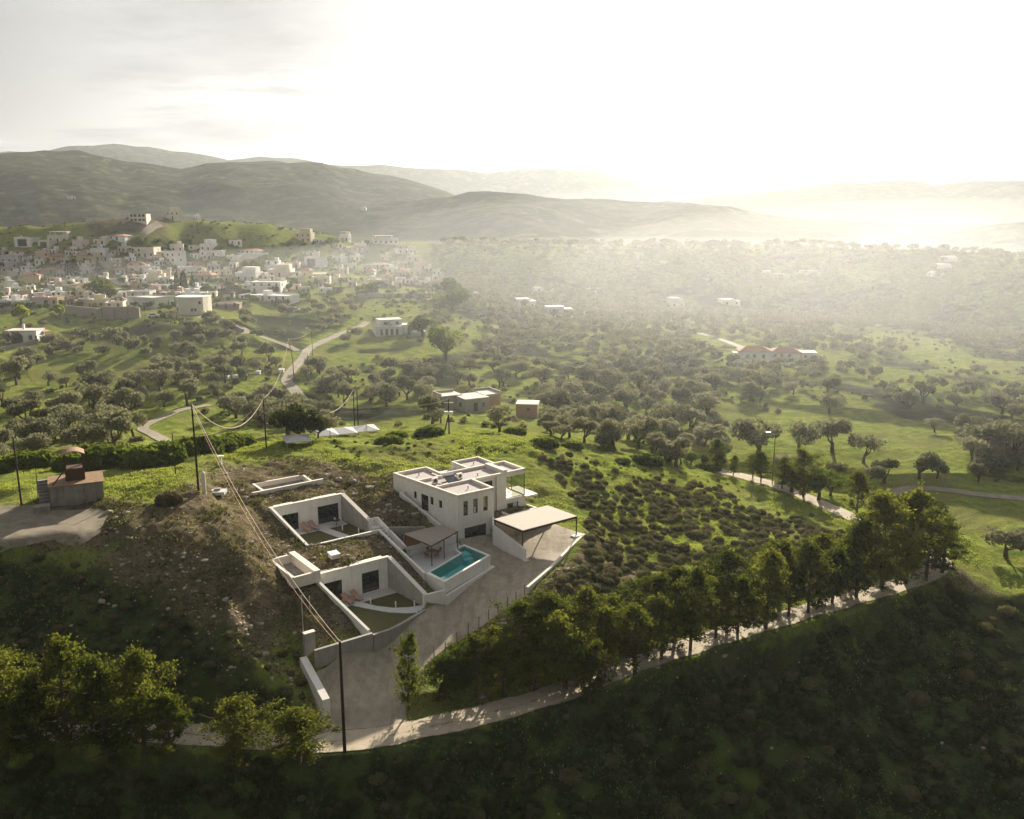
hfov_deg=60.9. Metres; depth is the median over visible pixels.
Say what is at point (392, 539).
outdoor stairs
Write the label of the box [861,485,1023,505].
valley track
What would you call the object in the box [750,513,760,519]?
cushion shrub
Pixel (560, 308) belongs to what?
grey house
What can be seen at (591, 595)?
pine tree
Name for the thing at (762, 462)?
roadside tree
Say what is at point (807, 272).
farm shed
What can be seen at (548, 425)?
olive tree
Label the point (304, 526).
lounge chair
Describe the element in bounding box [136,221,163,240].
hillside lane
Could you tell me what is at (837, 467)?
olive tree
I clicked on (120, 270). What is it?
village house
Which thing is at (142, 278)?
village house
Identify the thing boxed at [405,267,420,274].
village house
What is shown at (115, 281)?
village house
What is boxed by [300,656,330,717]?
gate wall
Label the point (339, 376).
olive tree
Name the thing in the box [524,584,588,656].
pine tree
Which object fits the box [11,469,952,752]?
road
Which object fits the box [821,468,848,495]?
roadside tree
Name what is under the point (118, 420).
olive tree
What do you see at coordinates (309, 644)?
meter pillar
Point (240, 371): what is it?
olive tree
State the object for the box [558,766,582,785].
cushion shrub
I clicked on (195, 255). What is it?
village house
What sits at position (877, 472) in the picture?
olive tree
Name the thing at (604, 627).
pine tree
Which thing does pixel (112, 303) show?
village house
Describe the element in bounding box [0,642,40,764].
pine tree
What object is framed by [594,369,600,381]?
olive tree
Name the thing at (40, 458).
hedge shrub
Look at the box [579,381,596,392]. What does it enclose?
olive tree
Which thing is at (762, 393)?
olive tree
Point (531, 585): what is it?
edge wall
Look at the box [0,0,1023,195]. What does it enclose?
sky
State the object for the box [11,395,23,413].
olive tree
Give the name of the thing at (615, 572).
cushion shrub
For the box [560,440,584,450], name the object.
crest shrub
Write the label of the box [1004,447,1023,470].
olive tree
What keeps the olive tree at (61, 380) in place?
on the ground at (424, 210)
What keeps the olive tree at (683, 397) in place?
on the ground at (424, 210)
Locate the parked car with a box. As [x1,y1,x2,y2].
[147,313,159,316]
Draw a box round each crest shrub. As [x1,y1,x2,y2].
[154,491,182,506]
[373,434,403,444]
[385,431,408,437]
[413,426,446,437]
[501,426,527,435]
[529,436,559,449]
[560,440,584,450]
[597,445,616,451]
[614,457,630,464]
[629,452,664,466]
[694,462,722,472]
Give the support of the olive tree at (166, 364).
on the ground at (424, 210)
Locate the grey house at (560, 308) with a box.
[544,305,572,317]
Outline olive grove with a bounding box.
[0,236,1023,400]
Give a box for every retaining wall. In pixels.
[64,305,95,315]
[85,217,162,223]
[96,306,140,319]
[221,317,243,331]
[358,293,429,298]
[399,490,441,525]
[496,522,519,534]
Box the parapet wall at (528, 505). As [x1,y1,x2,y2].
[502,504,536,515]
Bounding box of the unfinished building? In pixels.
[128,214,150,224]
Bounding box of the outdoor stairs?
[368,517,425,580]
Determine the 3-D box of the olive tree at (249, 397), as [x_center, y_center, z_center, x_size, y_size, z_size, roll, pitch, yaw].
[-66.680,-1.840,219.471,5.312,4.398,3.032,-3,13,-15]
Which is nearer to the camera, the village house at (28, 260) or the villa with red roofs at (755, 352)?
the villa with red roofs at (755, 352)
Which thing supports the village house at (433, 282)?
on the ground at (424, 210)
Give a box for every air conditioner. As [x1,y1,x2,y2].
[432,477,437,483]
[456,472,462,478]
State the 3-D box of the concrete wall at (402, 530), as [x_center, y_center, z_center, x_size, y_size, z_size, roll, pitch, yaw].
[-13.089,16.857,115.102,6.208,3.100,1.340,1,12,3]
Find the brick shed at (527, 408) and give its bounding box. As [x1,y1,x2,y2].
[515,400,539,417]
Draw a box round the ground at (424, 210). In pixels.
[0,144,1023,818]
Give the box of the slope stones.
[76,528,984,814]
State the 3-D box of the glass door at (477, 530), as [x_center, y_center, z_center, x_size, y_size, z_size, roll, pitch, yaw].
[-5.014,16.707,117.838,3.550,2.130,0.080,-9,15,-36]
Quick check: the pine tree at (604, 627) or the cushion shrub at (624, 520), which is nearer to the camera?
the pine tree at (604, 627)
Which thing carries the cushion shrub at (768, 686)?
on the ground at (424, 210)
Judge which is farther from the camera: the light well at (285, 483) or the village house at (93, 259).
the village house at (93, 259)
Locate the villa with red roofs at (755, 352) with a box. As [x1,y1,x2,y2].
[732,346,818,363]
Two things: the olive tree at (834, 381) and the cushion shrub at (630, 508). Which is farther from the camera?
the olive tree at (834, 381)
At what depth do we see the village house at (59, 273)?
468.15 m
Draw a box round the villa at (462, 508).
[393,456,537,542]
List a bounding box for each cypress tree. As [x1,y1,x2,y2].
[64,261,70,275]
[69,259,80,277]
[96,257,100,272]
[174,272,178,290]
[179,270,187,290]
[190,274,194,286]
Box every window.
[463,501,467,515]
[473,498,477,513]
[474,403,477,410]
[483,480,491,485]
[483,496,486,510]
[507,501,517,507]
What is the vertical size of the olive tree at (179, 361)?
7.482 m
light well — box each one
[252,475,323,494]
[272,551,320,588]
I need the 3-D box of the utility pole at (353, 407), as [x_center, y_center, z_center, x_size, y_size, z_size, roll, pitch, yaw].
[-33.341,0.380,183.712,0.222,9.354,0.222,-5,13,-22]
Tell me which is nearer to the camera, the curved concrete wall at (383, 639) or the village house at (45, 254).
the curved concrete wall at (383, 639)
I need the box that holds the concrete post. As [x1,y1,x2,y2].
[217,455,223,465]
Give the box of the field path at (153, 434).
[137,404,211,440]
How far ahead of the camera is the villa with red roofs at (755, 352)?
336.78 m
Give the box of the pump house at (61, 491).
[33,466,104,513]
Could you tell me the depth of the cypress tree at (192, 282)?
405.57 m
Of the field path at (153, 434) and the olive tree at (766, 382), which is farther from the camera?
the olive tree at (766, 382)
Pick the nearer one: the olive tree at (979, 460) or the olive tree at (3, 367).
the olive tree at (979, 460)
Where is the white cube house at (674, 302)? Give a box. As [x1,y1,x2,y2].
[666,297,684,307]
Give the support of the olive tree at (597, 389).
on the ground at (424, 210)
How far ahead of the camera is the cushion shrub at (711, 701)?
96.85 m
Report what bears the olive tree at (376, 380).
on the ground at (424, 210)
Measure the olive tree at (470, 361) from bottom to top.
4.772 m
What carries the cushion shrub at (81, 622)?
on the ground at (424, 210)
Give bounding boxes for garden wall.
[0,339,38,349]
[423,589,445,606]
[492,517,528,561]
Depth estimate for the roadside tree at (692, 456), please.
183.99 m
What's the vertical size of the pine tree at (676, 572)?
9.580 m
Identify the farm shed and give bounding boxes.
[771,273,789,277]
[793,270,820,275]
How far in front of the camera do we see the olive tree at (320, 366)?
264.29 m
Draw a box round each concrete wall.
[314,632,373,667]
[373,606,431,651]
[389,526,425,537]
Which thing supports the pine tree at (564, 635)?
on the ground at (424, 210)
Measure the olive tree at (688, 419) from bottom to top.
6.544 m
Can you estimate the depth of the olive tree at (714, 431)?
197.82 m
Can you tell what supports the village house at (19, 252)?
on the ground at (424, 210)
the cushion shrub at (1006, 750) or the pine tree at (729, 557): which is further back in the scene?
the pine tree at (729, 557)
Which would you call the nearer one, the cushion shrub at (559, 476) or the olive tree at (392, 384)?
the cushion shrub at (559, 476)
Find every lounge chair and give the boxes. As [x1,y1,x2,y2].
[300,522,311,532]
[308,520,319,529]
[340,592,353,605]
[350,589,363,599]
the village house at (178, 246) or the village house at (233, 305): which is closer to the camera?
the village house at (233, 305)
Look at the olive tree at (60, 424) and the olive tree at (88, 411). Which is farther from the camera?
the olive tree at (88, 411)
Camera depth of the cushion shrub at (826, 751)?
97.63 m
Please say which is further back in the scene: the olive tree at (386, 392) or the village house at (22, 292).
the village house at (22, 292)
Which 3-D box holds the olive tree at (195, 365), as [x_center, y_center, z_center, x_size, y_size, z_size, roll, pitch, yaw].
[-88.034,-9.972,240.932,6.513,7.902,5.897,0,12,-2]
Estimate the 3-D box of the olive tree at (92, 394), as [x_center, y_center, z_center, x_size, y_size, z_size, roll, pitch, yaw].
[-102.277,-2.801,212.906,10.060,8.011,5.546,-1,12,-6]
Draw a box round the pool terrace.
[410,542,461,572]
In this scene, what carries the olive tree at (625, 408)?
on the ground at (424, 210)
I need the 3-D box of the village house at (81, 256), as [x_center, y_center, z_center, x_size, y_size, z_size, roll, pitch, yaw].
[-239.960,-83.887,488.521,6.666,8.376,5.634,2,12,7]
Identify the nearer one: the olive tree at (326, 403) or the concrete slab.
the concrete slab
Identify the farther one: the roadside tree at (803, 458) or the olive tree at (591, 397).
the olive tree at (591, 397)
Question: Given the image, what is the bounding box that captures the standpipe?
[200,471,206,494]
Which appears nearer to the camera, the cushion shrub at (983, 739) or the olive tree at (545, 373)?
the cushion shrub at (983, 739)
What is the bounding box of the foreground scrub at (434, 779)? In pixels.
[2,584,1023,818]
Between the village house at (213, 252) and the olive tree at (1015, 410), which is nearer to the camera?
the olive tree at (1015, 410)
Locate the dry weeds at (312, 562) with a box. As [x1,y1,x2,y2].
[193,470,432,689]
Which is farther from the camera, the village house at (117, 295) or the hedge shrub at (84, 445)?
the village house at (117, 295)
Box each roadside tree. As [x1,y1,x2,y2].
[675,449,686,463]
[684,451,699,464]
[699,453,709,462]
[708,436,730,468]
[727,455,740,474]
[741,454,758,477]
[750,449,774,481]
[768,456,794,488]
[779,461,809,492]
[783,447,829,496]
[804,470,837,499]
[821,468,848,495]
[838,466,883,513]
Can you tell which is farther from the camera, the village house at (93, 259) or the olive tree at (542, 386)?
the village house at (93, 259)
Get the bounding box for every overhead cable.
[192,405,338,640]
[192,408,337,643]
[193,399,262,428]
[357,389,447,405]
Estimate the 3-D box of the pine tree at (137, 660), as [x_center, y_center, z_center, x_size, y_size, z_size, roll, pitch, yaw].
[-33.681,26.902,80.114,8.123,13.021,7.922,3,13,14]
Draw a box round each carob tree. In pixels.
[268,403,321,433]
[305,416,328,437]
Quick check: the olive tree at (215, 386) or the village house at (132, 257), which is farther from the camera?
the village house at (132, 257)
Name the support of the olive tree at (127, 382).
on the ground at (424, 210)
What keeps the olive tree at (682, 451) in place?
on the ground at (424, 210)
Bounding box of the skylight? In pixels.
[327,550,340,559]
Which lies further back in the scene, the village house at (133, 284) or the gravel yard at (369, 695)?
the village house at (133, 284)
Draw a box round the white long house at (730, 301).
[717,298,740,306]
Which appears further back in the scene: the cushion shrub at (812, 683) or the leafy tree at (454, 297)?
the leafy tree at (454, 297)
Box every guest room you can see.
[268,493,379,545]
[317,555,426,634]
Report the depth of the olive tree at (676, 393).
245.90 m
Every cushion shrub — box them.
[8,627,23,635]
[12,654,26,663]
[32,592,40,598]
[76,619,85,624]
[87,646,97,652]
[99,591,110,598]
[133,641,141,647]
[177,622,190,631]
[190,681,198,687]
[223,630,234,639]
[226,690,238,697]
[231,758,250,776]
[255,684,266,692]
[277,649,288,657]
[292,652,299,659]
[296,795,305,801]
[368,772,387,785]
[378,796,407,818]
[473,808,485,818]
[497,758,519,777]
[538,453,547,460]
[555,463,564,468]
[555,473,564,479]
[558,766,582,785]
[559,479,567,484]
[559,590,569,597]
[562,714,569,719]
[566,572,575,579]
[569,579,578,585]
[583,518,596,524]
[590,482,596,487]
[595,562,603,569]
[599,519,608,526]
[604,754,620,768]
[605,568,618,575]
[606,504,615,511]
[615,543,622,548]
[619,517,629,524]
[626,505,635,510]
[626,554,636,560]
[629,731,646,745]
[637,570,648,576]
[640,568,651,574]
[641,488,651,493]
[650,532,660,537]
[653,481,661,486]
[653,565,661,570]
[656,501,662,506]
[656,534,664,540]
[657,514,664,518]
[660,508,669,514]
[661,485,668,490]
[661,801,684,818]
[691,529,701,536]
[691,757,712,773]
[694,551,704,557]
[700,494,708,499]
[701,693,721,708]
[703,529,711,534]
[720,791,738,803]
[724,492,732,497]
[734,790,752,809]
[736,513,744,518]
[740,708,757,721]
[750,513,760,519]
[756,539,765,544]
[759,678,778,694]
[761,519,771,525]
[771,522,782,527]
[774,517,783,522]
[782,667,798,681]
[786,529,795,533]
[787,752,806,768]
[796,527,806,533]
[799,676,822,690]
[819,745,835,756]
[900,783,921,802]
[905,690,930,705]
[920,754,946,771]
[942,697,951,702]
[954,647,975,660]
[954,667,978,683]
[977,735,987,743]
[979,622,993,632]
[980,754,992,764]
[987,616,997,624]
[997,605,1019,617]
[999,661,1015,670]
[1000,747,1012,755]
[1003,597,1015,603]
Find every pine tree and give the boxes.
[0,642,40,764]
[0,669,60,763]
[0,678,39,736]
[9,632,103,754]
[58,648,156,772]
[69,685,110,732]
[101,639,184,760]
[135,687,203,765]
[194,690,284,766]
[246,701,341,769]
[388,628,421,709]
[416,653,477,702]
[443,641,480,683]
[446,627,513,697]
[465,622,509,678]
[465,630,546,696]
[486,595,549,665]
[515,630,569,689]
[521,607,610,691]
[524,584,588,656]
[560,582,612,651]
[564,633,616,703]
[583,603,631,669]
[589,598,678,674]
[602,592,648,647]
[615,567,687,632]
[639,591,690,659]
[653,560,715,631]
[666,560,721,650]
[687,544,765,610]
[694,575,745,637]
[711,568,770,631]
[733,543,791,628]
[744,535,825,599]
[768,564,813,616]
[784,534,843,614]
[797,528,862,592]
[818,543,861,603]
[830,533,866,583]
[838,512,899,597]
[851,486,937,587]
[851,506,881,550]
[871,479,951,583]
[871,492,949,533]
[904,503,962,580]
[929,516,975,572]
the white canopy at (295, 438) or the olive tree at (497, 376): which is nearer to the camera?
the white canopy at (295, 438)
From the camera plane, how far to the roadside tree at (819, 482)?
158.91 m
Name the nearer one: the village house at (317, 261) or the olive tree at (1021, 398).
the olive tree at (1021, 398)
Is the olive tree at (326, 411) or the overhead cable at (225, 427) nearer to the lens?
the overhead cable at (225, 427)
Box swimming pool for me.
[426,544,494,605]
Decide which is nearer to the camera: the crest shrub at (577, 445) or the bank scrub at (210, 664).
the bank scrub at (210, 664)
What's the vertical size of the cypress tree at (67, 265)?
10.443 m
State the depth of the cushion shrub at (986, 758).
99.63 m
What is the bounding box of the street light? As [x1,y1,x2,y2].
[766,432,775,483]
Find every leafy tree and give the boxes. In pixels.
[10,304,29,324]
[53,303,65,319]
[82,277,115,293]
[101,284,118,297]
[131,235,144,245]
[200,284,212,290]
[239,260,251,266]
[246,259,263,268]
[324,237,339,247]
[362,282,380,292]
[407,315,439,337]
[426,325,464,360]
[428,277,462,293]
[432,288,471,312]
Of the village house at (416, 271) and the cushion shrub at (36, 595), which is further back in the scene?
the village house at (416, 271)
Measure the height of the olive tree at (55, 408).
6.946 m
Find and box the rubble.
[32,455,738,728]
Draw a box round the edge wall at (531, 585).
[526,534,584,593]
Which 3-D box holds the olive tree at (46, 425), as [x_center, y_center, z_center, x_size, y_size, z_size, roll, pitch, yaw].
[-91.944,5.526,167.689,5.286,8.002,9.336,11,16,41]
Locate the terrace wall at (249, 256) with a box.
[238,252,268,259]
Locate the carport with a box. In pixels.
[494,505,583,545]
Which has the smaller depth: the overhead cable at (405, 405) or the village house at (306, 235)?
the overhead cable at (405, 405)
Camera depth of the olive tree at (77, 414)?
178.77 m
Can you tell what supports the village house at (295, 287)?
on the ground at (424, 210)
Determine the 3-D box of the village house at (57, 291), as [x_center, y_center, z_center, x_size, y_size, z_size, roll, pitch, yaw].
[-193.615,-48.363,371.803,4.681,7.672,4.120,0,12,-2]
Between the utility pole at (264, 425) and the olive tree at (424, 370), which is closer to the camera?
the utility pole at (264, 425)
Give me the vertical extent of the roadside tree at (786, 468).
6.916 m
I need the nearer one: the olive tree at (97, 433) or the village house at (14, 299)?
the olive tree at (97, 433)
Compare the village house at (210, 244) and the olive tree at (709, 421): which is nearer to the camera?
the olive tree at (709, 421)
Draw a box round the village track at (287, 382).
[281,321,370,399]
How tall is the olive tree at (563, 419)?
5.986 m
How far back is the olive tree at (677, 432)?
209.38 m
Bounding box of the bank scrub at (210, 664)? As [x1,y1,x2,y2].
[0,554,306,708]
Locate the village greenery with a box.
[0,238,461,309]
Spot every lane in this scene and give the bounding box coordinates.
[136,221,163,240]
[195,316,249,333]
[661,327,742,346]
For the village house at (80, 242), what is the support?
on the ground at (424, 210)
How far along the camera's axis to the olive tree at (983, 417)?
220.73 m
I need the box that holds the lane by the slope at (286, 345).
[256,333,299,350]
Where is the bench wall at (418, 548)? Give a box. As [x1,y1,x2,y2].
[407,535,455,555]
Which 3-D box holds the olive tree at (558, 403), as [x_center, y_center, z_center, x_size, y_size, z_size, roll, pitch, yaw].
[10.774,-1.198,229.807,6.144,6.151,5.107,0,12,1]
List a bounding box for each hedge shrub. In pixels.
[0,453,19,474]
[3,450,33,471]
[26,449,58,468]
[50,452,80,471]
[69,443,91,452]
[76,442,121,471]
[115,442,134,461]
[117,442,171,469]
[152,439,188,464]
[174,436,202,456]
[190,432,224,454]
[218,435,237,452]
[221,431,248,446]
[244,433,256,445]
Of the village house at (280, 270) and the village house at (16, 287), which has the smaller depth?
the village house at (16, 287)
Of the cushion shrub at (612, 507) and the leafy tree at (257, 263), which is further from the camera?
the leafy tree at (257, 263)
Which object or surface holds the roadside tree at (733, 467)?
on the ground at (424, 210)
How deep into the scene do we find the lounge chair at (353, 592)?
103.55 m
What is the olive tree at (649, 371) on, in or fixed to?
on the ground at (424, 210)
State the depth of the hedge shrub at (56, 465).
129.61 m
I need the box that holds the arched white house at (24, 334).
[4,324,44,342]
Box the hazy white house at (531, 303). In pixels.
[515,298,535,306]
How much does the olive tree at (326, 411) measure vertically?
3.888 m
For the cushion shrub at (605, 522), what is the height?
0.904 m
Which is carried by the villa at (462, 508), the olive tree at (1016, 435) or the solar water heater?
the solar water heater
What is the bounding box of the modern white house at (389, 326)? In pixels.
[372,317,425,336]
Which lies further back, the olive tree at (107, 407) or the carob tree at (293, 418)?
the olive tree at (107, 407)
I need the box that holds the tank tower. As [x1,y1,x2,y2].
[52,447,84,485]
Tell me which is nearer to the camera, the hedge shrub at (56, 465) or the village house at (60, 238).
the hedge shrub at (56, 465)
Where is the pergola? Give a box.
[404,525,457,565]
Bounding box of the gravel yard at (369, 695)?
[311,524,579,731]
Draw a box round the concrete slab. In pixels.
[212,487,226,494]
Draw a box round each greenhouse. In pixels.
[926,271,944,276]
[933,263,951,269]
[939,256,957,261]
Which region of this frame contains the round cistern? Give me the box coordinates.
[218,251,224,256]
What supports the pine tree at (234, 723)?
on the ground at (424, 210)
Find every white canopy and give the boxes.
[282,434,312,448]
[314,429,338,436]
[333,427,357,436]
[352,425,379,433]
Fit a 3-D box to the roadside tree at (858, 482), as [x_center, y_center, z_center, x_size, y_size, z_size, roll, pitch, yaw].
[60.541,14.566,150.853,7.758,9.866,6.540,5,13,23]
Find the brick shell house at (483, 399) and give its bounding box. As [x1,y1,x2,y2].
[432,387,500,411]
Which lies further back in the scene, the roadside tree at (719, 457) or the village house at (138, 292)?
the village house at (138, 292)
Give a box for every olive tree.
[0,358,28,378]
[0,381,9,406]
[0,428,14,448]
[0,442,12,455]
[1,398,20,417]
[5,355,28,384]
[5,399,41,420]
[5,416,34,431]
[7,432,52,452]
[8,417,59,450]
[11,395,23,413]
[19,390,44,409]
[37,406,53,416]
[41,369,59,385]
[44,397,62,407]
[45,408,85,429]
[46,403,81,425]
[49,403,82,427]
[50,417,67,441]
[55,376,71,386]
[57,390,82,418]
[60,424,89,445]
[67,423,113,444]
[72,381,112,409]
[75,360,97,376]
[76,369,116,386]
[81,409,114,440]
[85,378,107,386]
[85,408,98,420]
[94,401,123,421]
[95,372,117,379]
[95,398,118,407]
[99,408,134,445]
[113,387,144,411]
[116,373,141,386]
[120,378,138,387]
[122,371,141,377]
[125,410,147,436]
[134,369,144,379]
[135,385,148,395]
[141,367,175,390]
[148,360,174,385]
[150,353,162,363]
[150,390,177,406]
[159,354,188,377]
[171,368,196,389]
[172,351,184,357]
[176,340,199,360]
[177,377,200,405]
[183,360,204,378]
[201,354,230,371]
[202,372,224,382]
[208,380,222,394]
[215,393,246,417]
[216,364,234,382]
[217,349,231,355]
[226,391,247,411]
[230,355,245,367]
[232,340,247,355]
[236,366,249,379]
[242,394,255,401]
[242,397,264,422]
[248,357,265,372]
[251,383,283,397]
[254,394,277,402]
[259,342,275,361]
[260,398,281,408]
[262,401,290,434]
[269,356,281,366]
[270,389,289,398]
[279,392,306,405]
[289,400,316,414]
[298,365,314,380]
[303,357,318,373]
[304,354,328,372]
[304,399,312,406]
[312,361,326,373]
[312,375,336,392]
[312,399,332,412]
[317,409,333,416]
[321,371,346,391]
[323,414,340,428]
[325,367,338,374]
[329,380,349,396]
[336,383,354,405]
[339,367,360,382]
[343,376,352,382]
[364,381,388,398]
[365,390,378,403]
[368,373,379,383]
[371,378,384,386]
[373,383,399,406]
[378,357,399,367]
[378,367,395,381]
[390,383,405,395]
[395,374,417,399]
[396,358,418,374]
[399,356,423,366]
[399,369,418,379]
[412,382,433,395]
[416,366,438,376]
[416,376,435,386]
[417,393,442,423]
[422,362,432,375]
[428,408,444,422]
[430,362,452,377]
[437,399,450,410]
[451,371,462,384]
[462,357,476,369]
[462,372,477,385]
[485,405,512,432]
[488,360,500,370]
[491,370,505,387]
[494,368,512,386]
[507,361,529,377]
[529,366,554,383]
[536,388,571,407]
[537,411,558,430]
[538,381,551,392]
[540,404,560,416]
[540,420,561,435]
[541,394,563,407]
[545,386,569,408]
[551,424,571,439]
[555,378,573,388]
[555,412,578,436]
[559,365,575,378]
[559,406,571,414]
[560,402,586,408]
[561,381,584,401]
[564,377,579,392]
[564,405,588,422]
[568,392,588,402]
[572,416,599,442]
[574,362,597,380]
[575,365,594,380]
[577,374,586,381]
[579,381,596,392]
[585,403,616,421]
[586,416,602,423]
[588,395,596,402]
[590,385,609,403]
[593,432,620,444]
[594,364,611,370]
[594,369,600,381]
[595,368,627,391]
[595,393,610,402]
[595,418,629,446]
[599,380,620,392]
[599,402,613,410]
[602,406,627,421]
[613,384,625,390]
[613,388,636,406]
[613,388,640,407]
[620,406,628,413]
[621,363,638,382]
[624,414,647,439]
[626,415,661,448]
[627,371,650,388]
[627,411,637,417]
[635,390,645,400]
[635,396,659,412]
[639,367,662,383]
[639,384,660,396]
[645,407,672,420]
[645,431,666,453]
[647,388,666,406]
[651,378,671,390]
[652,401,664,413]
[654,440,691,462]
[657,417,681,440]
[658,436,692,467]
[660,401,691,419]
[668,387,691,399]
[669,392,693,401]
[670,427,682,438]
[672,377,683,382]
[673,397,691,404]
[674,379,687,388]
[679,404,692,426]
[679,432,696,448]
[682,379,711,396]
[687,408,707,430]
[692,391,721,414]
[692,422,712,444]
[692,426,711,444]
[695,372,721,383]
[701,418,722,424]
[703,391,722,414]
[703,424,727,451]
[705,373,722,389]
[707,410,720,419]
[709,441,732,453]
[711,435,730,444]
[712,418,729,427]
[720,380,734,394]
[727,416,782,450]
[735,393,748,401]
[739,374,763,396]
[740,380,761,399]
[754,387,768,402]
[757,377,775,388]
[770,452,798,467]
[781,381,798,394]
[786,419,826,451]
[816,392,848,413]
[817,418,853,452]
[821,375,841,396]
[825,462,848,477]
[847,433,886,462]
[861,465,886,484]
[871,458,899,483]
[892,392,913,407]
[902,390,920,410]
[913,380,936,403]
[913,451,940,479]
[924,417,945,431]
[930,459,949,478]
[945,393,969,405]
[953,413,980,429]
[953,423,1009,457]
[956,436,990,461]
[968,457,989,467]
[968,462,988,482]
[970,415,993,424]
[972,443,1005,459]
[977,452,1010,472]
[980,526,1023,557]
[981,418,1023,463]
[988,393,1014,414]
[1004,403,1023,418]
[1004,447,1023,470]
[1017,395,1023,404]
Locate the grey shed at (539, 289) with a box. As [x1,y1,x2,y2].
[531,287,553,291]
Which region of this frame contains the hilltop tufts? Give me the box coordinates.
[333,437,760,501]
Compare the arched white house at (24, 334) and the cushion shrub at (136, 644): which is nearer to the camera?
the cushion shrub at (136, 644)
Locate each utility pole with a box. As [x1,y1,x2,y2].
[12,436,21,504]
[172,433,175,473]
[191,403,199,490]
[263,398,266,448]
[288,338,293,380]
[338,640,346,752]
[353,390,354,425]
[356,388,358,425]
[444,399,452,433]
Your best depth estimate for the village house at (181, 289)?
383.57 m
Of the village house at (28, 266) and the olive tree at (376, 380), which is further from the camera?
the village house at (28, 266)
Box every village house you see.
[0,247,8,254]
[0,255,20,261]
[0,260,12,266]
[0,264,18,272]
[0,277,15,288]
[0,295,29,309]
[3,288,12,294]
[4,294,29,298]
[6,283,21,293]
[7,268,18,276]
[9,259,22,266]
[13,237,41,246]
[13,250,26,253]
[17,290,32,298]
[19,272,41,283]
[20,263,37,271]
[21,258,31,263]
[26,254,35,257]
[26,284,35,289]
[32,292,48,305]
[34,257,46,265]
[35,249,52,258]
[37,290,51,296]
[38,240,54,247]
[39,268,60,274]
[40,284,53,291]
[43,276,52,281]
[45,295,64,305]
[47,231,70,242]
[48,246,59,253]
[48,278,61,284]
[49,253,64,263]
[49,277,67,280]
[51,263,64,267]
[51,287,62,296]
[52,281,76,291]
[54,291,69,300]
[56,270,66,276]
[60,255,72,263]
[64,248,71,254]
[64,299,77,304]
[66,195,75,198]
[66,273,76,278]
[69,287,84,295]
[70,245,77,252]
[72,237,88,248]
[74,276,87,282]
[74,283,88,290]
[75,252,91,260]
[77,294,109,307]
[79,265,94,273]
[81,260,91,267]
[82,288,95,295]
[87,252,102,264]
[90,245,108,255]
[93,236,111,245]
[98,272,108,279]
[100,258,113,268]
[103,253,113,260]
[104,300,125,306]
[105,234,133,242]
[106,293,120,298]
[108,278,119,284]
[110,250,121,255]
[113,258,122,261]
[113,262,122,266]
[114,268,124,274]
[114,297,126,301]
[117,243,130,251]
[118,280,140,289]
[118,290,126,297]
[121,273,138,278]
[123,250,134,254]
[124,254,135,260]
[126,289,155,295]
[127,261,145,273]
[127,294,173,308]
[130,247,160,258]
[135,274,147,282]
[143,268,156,273]
[146,270,165,281]
[148,286,168,294]
[150,265,159,269]
[152,252,161,260]
[153,282,169,288]
[154,258,163,265]
[157,275,173,282]
[161,249,186,265]
[162,267,170,275]
[165,207,182,221]
[167,287,184,293]
[169,241,183,250]
[171,269,179,272]
[175,295,211,314]
[177,265,201,272]
[181,288,193,293]
[184,288,208,294]
[186,262,202,265]
[188,245,199,250]
[188,283,201,291]
[190,253,199,258]
[192,264,206,269]
[193,272,219,280]
[199,248,225,256]
[200,239,217,249]
[203,252,210,259]
[207,261,219,269]
[208,291,217,296]
[212,301,242,309]
[213,267,231,274]
[217,283,231,288]
[218,274,236,282]
[222,291,234,297]
[226,254,240,258]
[228,240,241,246]
[229,262,238,267]
[230,256,244,265]
[235,266,262,280]
[238,249,265,252]
[239,290,299,305]
[242,281,250,289]
[250,280,287,292]
[261,272,274,279]
[264,262,274,270]
[265,258,280,264]
[268,264,294,276]
[286,261,300,268]
[288,272,299,277]
[289,284,300,289]
[290,273,304,282]
[295,228,314,244]
[299,268,312,274]
[299,286,309,292]
[302,250,319,255]
[304,256,326,267]
[311,273,330,283]
[315,238,322,243]
[318,281,327,286]
[319,286,331,292]
[329,268,344,276]
[332,254,347,262]
[333,274,342,281]
[334,241,342,249]
[336,265,348,273]
[340,231,350,241]
[346,246,366,252]
[347,262,356,269]
[348,277,357,286]
[350,253,363,261]
[355,241,365,246]
[361,269,375,274]
[362,264,376,270]
[363,276,388,287]
[371,235,398,244]
[372,263,386,268]
[381,252,391,260]
[381,273,392,281]
[386,261,401,269]
[386,264,397,272]
[392,280,401,287]
[393,245,407,253]
[393,268,411,277]
[395,277,405,282]
[397,259,407,266]
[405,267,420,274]
[406,276,416,284]
[407,253,418,260]
[408,245,416,253]
[414,259,425,268]
[419,278,429,285]
[425,264,433,270]
[428,281,440,288]
[432,274,441,280]
[433,268,442,274]
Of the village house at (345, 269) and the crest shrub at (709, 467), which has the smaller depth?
the crest shrub at (709, 467)
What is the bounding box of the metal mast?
[301,595,303,632]
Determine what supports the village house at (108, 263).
on the ground at (424, 210)
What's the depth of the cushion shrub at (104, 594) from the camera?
93.71 m
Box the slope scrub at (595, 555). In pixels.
[549,452,844,623]
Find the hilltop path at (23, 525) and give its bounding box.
[0,505,107,552]
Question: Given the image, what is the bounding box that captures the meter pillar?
[302,629,315,656]
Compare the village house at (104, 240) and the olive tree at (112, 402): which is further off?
the village house at (104, 240)
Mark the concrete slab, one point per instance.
(217, 491)
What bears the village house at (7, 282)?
on the ground at (424, 210)
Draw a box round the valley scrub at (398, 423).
[0,217,1023,482]
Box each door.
[282,512,298,528]
[318,503,338,523]
[324,579,341,599]
[362,569,378,592]
[422,494,428,510]
[465,523,485,537]
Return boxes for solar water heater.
[441,471,458,482]

